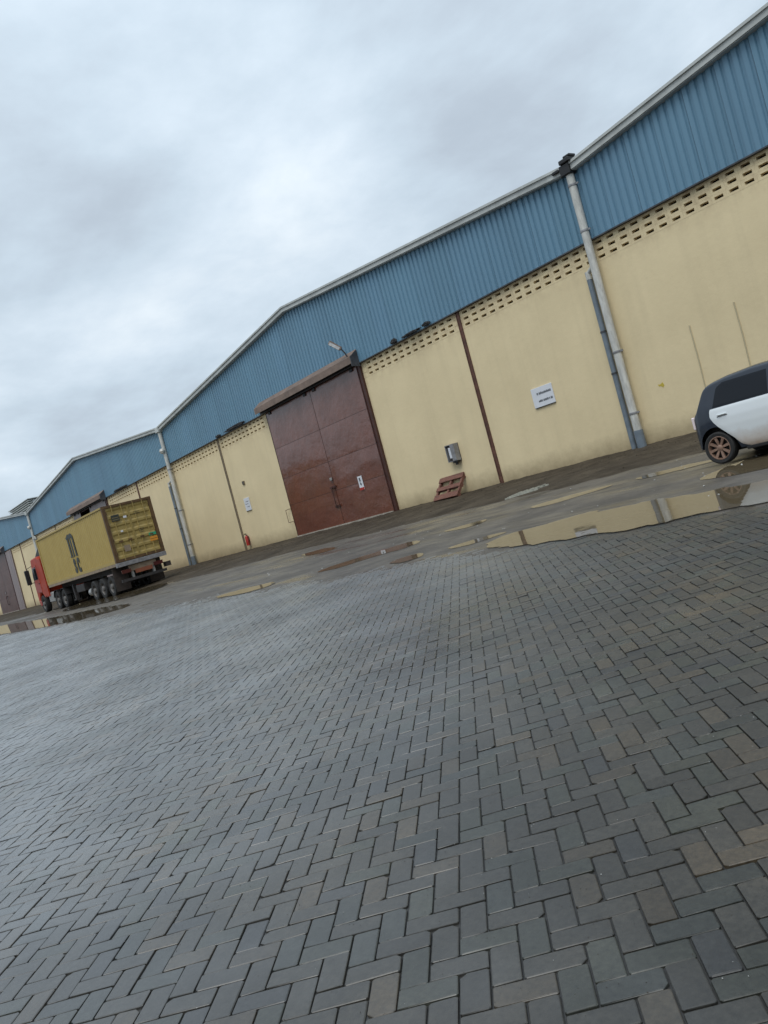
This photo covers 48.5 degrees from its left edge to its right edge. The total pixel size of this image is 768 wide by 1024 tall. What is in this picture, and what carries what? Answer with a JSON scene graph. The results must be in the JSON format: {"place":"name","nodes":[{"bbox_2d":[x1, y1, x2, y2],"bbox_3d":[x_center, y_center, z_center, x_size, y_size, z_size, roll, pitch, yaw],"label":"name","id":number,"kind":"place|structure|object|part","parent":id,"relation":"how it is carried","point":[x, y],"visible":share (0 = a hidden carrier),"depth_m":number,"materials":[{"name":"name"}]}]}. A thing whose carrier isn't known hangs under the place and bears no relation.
{"place":"outdoors","nodes":[
{"label":"outdoors","id":0,"kind":"place"},
{"bbox_2d":[0,432,767,1023],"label":"paved yard","id":1,"kind":"structure","parent":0,"point":[442,782],"depth_m":4.62,"materials":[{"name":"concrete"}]},
{"bbox_2d":[0,512,40,614],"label":"warehouse","id":2,"kind":"structure","parent":1,"relation":"on","point":[17,556],"depth_m":80.22,"materials":[{"name":"yellow paint"}]},
{"bbox_2d":[0,570,11,613],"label":"door leaf","id":3,"kind":"structure","parent":2,"relation":"in","point":[4,601],"depth_m":86.65,"materials":[{"name":"brown paint"}]},
{"bbox_2d":[0,553,18,611],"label":"door leaf","id":4,"kind":"structure","parent":2,"relation":"in","point":[4,569],"depth_m":84.09,"materials":[{"name":"brown paint"}]},
{"bbox_2d":[5,550,25,609],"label":"open door leaf","id":5,"kind":"structure","parent":2,"relation":"in","point":[9,557],"depth_m":81.38,"materials":[{"name":"paint"}]},
{"bbox_2d":[8,497,36,514],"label":"roof ventilator","id":6,"kind":"object","parent":2,"relation":"on","point":[23,506],"visible":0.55,"depth_m":75.78,"materials":[{"name":"grey metal"}]},
{"bbox_2d":[0,603,129,633],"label":"puddle","id":7,"kind":"object","parent":1,"relation":"on","point":[27,625],"visible":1,"depth_m":35.84,"materials":[{"name":"brown"}]},
{"bbox_2d":[24,549,171,611],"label":"container lorry","id":8,"kind":"object","parent":1,"relation":"on","point":[98,584],"visible":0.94,"depth_m":43.39,"materials":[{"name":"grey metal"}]},
{"bbox_2d":[31,565,42,592],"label":"cab door","id":9,"kind":"structure","parent":8,"relation":"in","point":[34,572],"depth_m":51.07,"materials":[{"name":"red paint"}]},
{"bbox_2d":[35,496,164,585],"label":"shipping container","id":10,"kind":"object","parent":8,"relation":"on","point":[104,537],"visible":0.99,"depth_m":41.03,"materials":[{"name":"yellow metal"}]},
{"bbox_2d":[105,503,139,559],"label":"container door","id":11,"kind":"structure","parent":10,"relation":"in","point":[126,537],"depth_m":40.14,"materials":[{"name":"yellow metal"}]},
{"bbox_2d":[126,500,160,553],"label":"container door","id":12,"kind":"structure","parent":10,"relation":"in","point":[141,519],"depth_m":40.74,"materials":[{"name":"yellow metal"}]},
{"bbox_2d":[24,428,197,576],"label":"warehouse","id":13,"kind":"structure","parent":1,"relation":"on","point":[79,486],"depth_m":55.31,"materials":[{"name":"yellow paint"}]},
{"bbox_2d":[74,512,81,519],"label":"door leaf","id":14,"kind":"structure","parent":13,"relation":"in","point":[78,515],"depth_m":63.09,"materials":[{"name":"paint"}]},
{"bbox_2d":[89,500,112,576],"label":"door leaf","id":15,"kind":"structure","parent":13,"relation":"in","point":[101,503],"depth_m":59.42,"materials":[{"name":"paint"}]},
{"bbox_2d":[63,583,168,610],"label":"puddle","id":16,"kind":"object","parent":1,"relation":"on","point":[116,597],"visible":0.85,"depth_m":38.86,"materials":[{"name":"grey liquid"}]},
{"bbox_2d":[216,582,275,597],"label":"puddle","id":17,"kind":"object","parent":1,"relation":"on","point":[245,590],"visible":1,"depth_m":19.63,"materials":[{"name":"brown liquid"}]},
{"bbox_2d":[302,547,334,555],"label":"puddle","id":18,"kind":"object","parent":1,"relation":"on","point":[320,551],"visible":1,"depth_m":24.79,"materials":[{"name":"brown liquid"}]},
{"bbox_2d":[318,541,419,571],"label":"puddle","id":19,"kind":"object","parent":1,"relation":"on","point":[398,547],"visible":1,"depth_m":17.98,"materials":[{"name":"brown"}]},
{"bbox_2d":[154,167,635,564],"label":"warehouse","id":20,"kind":"structure","parent":1,"relation":"on","point":[496,293],"depth_m":30.82,"materials":[{"name":"yellow paint"}]},
{"bbox_2d":[224,421,244,432],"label":"debris clump","id":21,"kind":"object","parent":20,"relation":"on","point":[235,426],"visible":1,"depth_m":41.26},
{"bbox_2d":[244,533,249,545],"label":"fire extinguisher","id":22,"kind":"object","parent":20,"relation":"attached to","point":[247,539],"visible":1,"depth_m":42.86,"materials":[{"name":"red paint"}]},
{"bbox_2d":[243,497,251,510],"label":"wall notice","id":23,"kind":"object","parent":20,"relation":"attached to","point":[248,507],"depth_m":42.30,"materials":[{"name":"grey paper"}]},
{"bbox_2d":[266,391,344,535],"bbox_3d":[-3.524,-2.053,37.429,0.182,5.980,4.060,-15,0,-37],"label":"door leaf","id":24,"kind":"structure","parent":20,"relation":"in","point":[294,427],"depth_m":37.39,"materials":[{"name":"brown paint"}]},
{"bbox_2d":[328,341,347,356],"bbox_3d":[-1.764,-6.245,32.812,0.636,0.817,0.136,-15,0,-4],"label":"flood lamp","id":25,"kind":"object","parent":20,"relation":"attached to","point":[334,345],"visible":1,"depth_m":32.77,"materials":[{"name":"white metal"}]},
{"bbox_2d":[309,366,393,522],"bbox_3d":[-1.363,-2.630,34.488,0.105,5.980,3.610,-15,0,-37],"label":"door leaf","id":26,"kind":"structure","parent":20,"relation":"in","point":[350,446],"depth_m":34.42,"materials":[{"name":"brown paint"}]},
{"bbox_2d":[357,476,364,490],"bbox_3d":[-0.931,-1.167,34.374,0.021,0.570,0.300,-15,0,-37],"label":"door poster","id":27,"kind":"object","parent":26,"relation":"attached to","point":[360,482],"depth_m":34.36,"materials":[{"name":"white paper"}]},
{"bbox_2d":[401,327,421,337],"bbox_3d":[0.947,-6.316,30.029,0.159,0.098,1.193,-15,0,-37],"label":"debris clump","id":28,"kind":"object","parent":20,"relation":"on","point":[410,332],"visible":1,"depth_m":29.96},
{"bbox_2d":[421,321,430,326],"bbox_3d":[1.432,-6.483,29.335,0.156,0.136,0.473,-15,0,-37],"label":"debris clump","id":29,"kind":"object","parent":20,"relation":"on","point":[425,323],"visible":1,"depth_m":29.27,"materials":[{"name":"grey"}]},
{"bbox_2d":[444,442,461,464],"bbox_3d":[2.411,-1.992,29.694,0.237,0.740,0.480,-15,0,-37],"label":"meter box","id":30,"kind":"object","parent":20,"relation":"attached to","point":[452,451],"visible":1,"depth_m":29.55,"materials":[{"name":"grey metal"}]},
{"bbox_2d":[530,382,555,408],"bbox_3d":[4.869,-3.553,26.126,0.044,0.612,0.860,-15,0,-37],"label":"wall sign","id":31,"kind":"object","parent":20,"relation":"attached to","point":[543,395],"visible":1,"depth_m":26.10,"materials":[{"name":"grey metal"}]},
{"bbox_2d":[390,553,422,562],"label":"puddle","id":32,"kind":"object","parent":1,"relation":"on","point":[407,558],"visible":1,"depth_m":15.13,"materials":[{"name":"brown liquid"}]},
{"bbox_2d":[433,472,465,501],"bbox_3d":[2.315,-0.857,30.017,0.154,0.920,1.360,29,-23,-27],"label":"pallet","id":33,"kind":"object","parent":1,"relation":"on","point":[461,476],"visible":0.88,"depth_m":29.91,"materials":[{"name":"wood"}]},
{"bbox_2d":[444,519,486,531],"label":"puddle","id":34,"kind":"object","parent":1,"relation":"on","point":[469,525],"visible":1,"depth_m":17.66,"materials":[{"name":"brown"}]},
{"bbox_2d":[449,532,505,548],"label":"puddle","id":35,"kind":"object","parent":1,"relation":"on","point":[475,540],"visible":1,"depth_m":14.35,"materials":[{"name":"brown"}]},
{"bbox_2d":[505,484,548,499],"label":"puddle","id":36,"kind":"object","parent":1,"relation":"on","point":[526,491],"visible":1,"depth_m":19.59,"materials":[{"name":"grey liquid"}]},
{"bbox_2d":[531,484,613,507],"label":"puddle","id":37,"kind":"object","parent":1,"relation":"on","point":[564,498],"visible":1,"depth_m":16.57,"materials":[{"name":"brown"}]},
{"bbox_2d":[487,480,767,547],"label":"puddle","id":38,"kind":"object","parent":1,"relation":"on","point":[650,512],"visible":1,"depth_m":11.15,"materials":[{"name":"brown"}]},
{"bbox_2d":[552,2,767,448],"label":"warehouse","id":39,"kind":"structure","parent":1,"relation":"on","point":[667,182],"depth_m":21.54,"materials":[{"name":"yellow paint"}]},
{"bbox_2d":[689,325,705,386],"bbox_3d":[8.050,-3.938,21.881,0.034,1.750,0.048,-15,0,-37],"label":"wall wire","id":40,"kind":"object","parent":39,"relation":"attached to","point":[697,355],"depth_m":21.87,"materials":[{"name":"beige"}]},
{"bbox_2d":[733,302,750,365],"bbox_3d":[8.755,-4.307,20.838,0.034,1.700,0.048,-15,0,-37],"label":"wall wire","id":41,"kind":"object","parent":39,"relation":"attached to","point":[742,333],"depth_m":20.82,"materials":[{"name":"beige"}]},
{"bbox_2d":[636,460,711,478],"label":"puddle","id":42,"kind":"object","parent":1,"relation":"on","point":[673,469],"visible":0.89,"depth_m":15.33,"materials":[{"name":"brown"}]},
{"bbox_2d":[691,360,767,463],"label":"parked car","id":43,"kind":"object","parent":1,"relation":"on","point":[729,420],"visible":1,"depth_m":13.14,"materials":[{"name":"white paint"}]},
{"bbox_3d":[5.466,-1.338,13.020,0.065,0.694,1.004,-15,0,-37],"label":"door","id":44,"kind":"part","parent":43,"relation":"part of","materials":[{"name":"white paint"}]},
{"bbox_3d":[5.416,-1.882,13.052,0.130,0.356,0.926,-15,0,-37],"label":"window","id":45,"kind":"part","parent":43,"relation":"part of","materials":[{"name":"black glass"}]},
{"bbox_2d":[700,452,767,479],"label":"puddle","id":46,"kind":"object","parent":1,"relation":"on","point":[757,462],"visible":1,"depth_m":12.61,"materials":[{"name":"brown"}]},
{"bbox_2d":[0,0,767,516],"label":"sky","id":47,"kind":"structure","parent":0,"point":[175,175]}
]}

